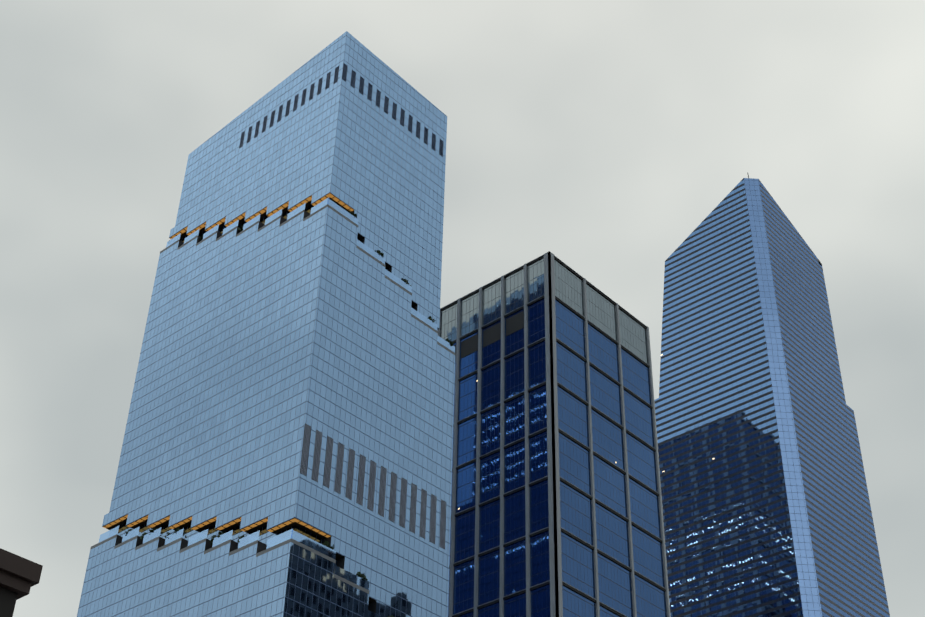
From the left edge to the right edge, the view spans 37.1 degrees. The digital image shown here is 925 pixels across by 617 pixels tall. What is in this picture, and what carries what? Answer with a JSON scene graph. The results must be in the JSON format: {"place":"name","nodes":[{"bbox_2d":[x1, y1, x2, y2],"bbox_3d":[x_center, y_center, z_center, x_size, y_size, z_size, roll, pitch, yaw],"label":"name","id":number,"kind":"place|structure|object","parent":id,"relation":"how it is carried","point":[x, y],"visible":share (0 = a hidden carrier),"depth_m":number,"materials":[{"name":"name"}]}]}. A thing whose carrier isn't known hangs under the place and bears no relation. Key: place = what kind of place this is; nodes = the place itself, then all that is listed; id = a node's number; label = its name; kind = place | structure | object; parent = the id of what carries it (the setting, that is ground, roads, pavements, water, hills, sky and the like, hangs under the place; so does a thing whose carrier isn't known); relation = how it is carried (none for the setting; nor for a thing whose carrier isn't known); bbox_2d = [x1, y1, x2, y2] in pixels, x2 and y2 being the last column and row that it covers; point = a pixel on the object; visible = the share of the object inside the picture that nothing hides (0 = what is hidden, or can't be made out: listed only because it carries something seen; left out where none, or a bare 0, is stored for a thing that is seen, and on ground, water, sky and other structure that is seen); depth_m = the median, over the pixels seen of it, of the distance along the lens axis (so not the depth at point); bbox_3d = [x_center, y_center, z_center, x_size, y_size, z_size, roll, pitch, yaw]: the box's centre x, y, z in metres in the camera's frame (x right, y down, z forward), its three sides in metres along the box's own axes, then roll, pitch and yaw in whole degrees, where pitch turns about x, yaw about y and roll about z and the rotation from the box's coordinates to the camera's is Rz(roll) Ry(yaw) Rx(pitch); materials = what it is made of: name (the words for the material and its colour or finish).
{"place":"outdoors","nodes":[
{"label":"outdoors","id":0,"kind":"place"},
{"bbox_2d":[0,0,924,616],"label":"sky","id":1,"kind":"structure","parent":0,"point":[598,136],"materials":[{"name":"grey"}]},
{"label":"ground","id":2,"kind":"structure","parent":0,"visible":0},
{"bbox_2d":[0,548,42,616],"bbox_3d":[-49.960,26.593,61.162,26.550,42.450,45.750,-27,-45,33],"label":"brick building","id":3,"kind":"structure","parent":2,"relation":"on","point":[20,576],"depth_m":78.71,"materials":[{"name":"black stone"}]},
{"bbox_2d":[77,31,454,616],"bbox_3d":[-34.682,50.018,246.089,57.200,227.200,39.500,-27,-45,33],"label":"spiral tower","id":4,"kind":"structure","parent":2,"relation":"on","point":[261,348],"depth_m":254.20,"materials":[{"name":"blue glass"}]},
{"bbox_2d":[172,527,185,537],"bbox_3d":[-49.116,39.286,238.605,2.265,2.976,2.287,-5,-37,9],"label":"terrace tree","id":5,"kind":"object","parent":4,"relation":"on","point":[177,529],"visible":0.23,"depth_m":238.96,"materials":[{"name":"green plant"}]},
{"bbox_2d":[210,535,216,544],"bbox_3d":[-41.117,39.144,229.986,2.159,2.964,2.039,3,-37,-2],"label":"terrace tree","id":6,"kind":"object","parent":4,"relation":"on","point":[213,536],"visible":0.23,"depth_m":230.01,"materials":[{"name":"green plant"}]},
{"bbox_2d":[90,63,455,616],"bbox_3d":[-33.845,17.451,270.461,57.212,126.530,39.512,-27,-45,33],"label":"spiral trim","id":7,"kind":"structure","parent":4,"relation":"attached to","point":[311,545],"depth_m":241.49,"materials":[{"name":"black metal"}]},
{"bbox_2d":[322,541,334,549],"bbox_3d":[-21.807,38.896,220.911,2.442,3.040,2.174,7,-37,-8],"label":"terrace tree","id":8,"kind":"object","parent":4,"relation":"on","point":[326,544],"visible":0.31,"depth_m":220.91,"materials":[{"name":"green plant"}]},
{"bbox_2d":[356,572,367,579],"bbox_3d":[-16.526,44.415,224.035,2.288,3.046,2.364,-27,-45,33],"label":"terrace tree","id":9,"kind":"object","parent":4,"relation":"on","point":[360,575],"visible":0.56,"depth_m":224.17,"materials":[{"name":"green plant"}]},
{"bbox_2d":[375,250,383,256],"bbox_3d":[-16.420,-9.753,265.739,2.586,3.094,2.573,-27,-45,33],"label":"terrace tree","id":10,"kind":"object","parent":4,"relation":"on","point":[379,252],"visible":0.31,"depth_m":265.80,"materials":[{"name":"green plant"}]},
{"bbox_2d":[437,251,669,616],"bbox_3d":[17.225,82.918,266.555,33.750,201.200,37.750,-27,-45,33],"label":"tower","id":11,"kind":"structure","parent":2,"relation":"on","point":[556,505],"depth_m":288.92,"materials":[{"name":"blue glass"}]},
{"bbox_2d":[654,173,889,616],"bbox_3d":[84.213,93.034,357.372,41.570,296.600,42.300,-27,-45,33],"label":"tower","id":12,"kind":"structure","parent":2,"relation":"on","point":[766,508],"depth_m":381.40,"materials":[{"name":"blue glass"}]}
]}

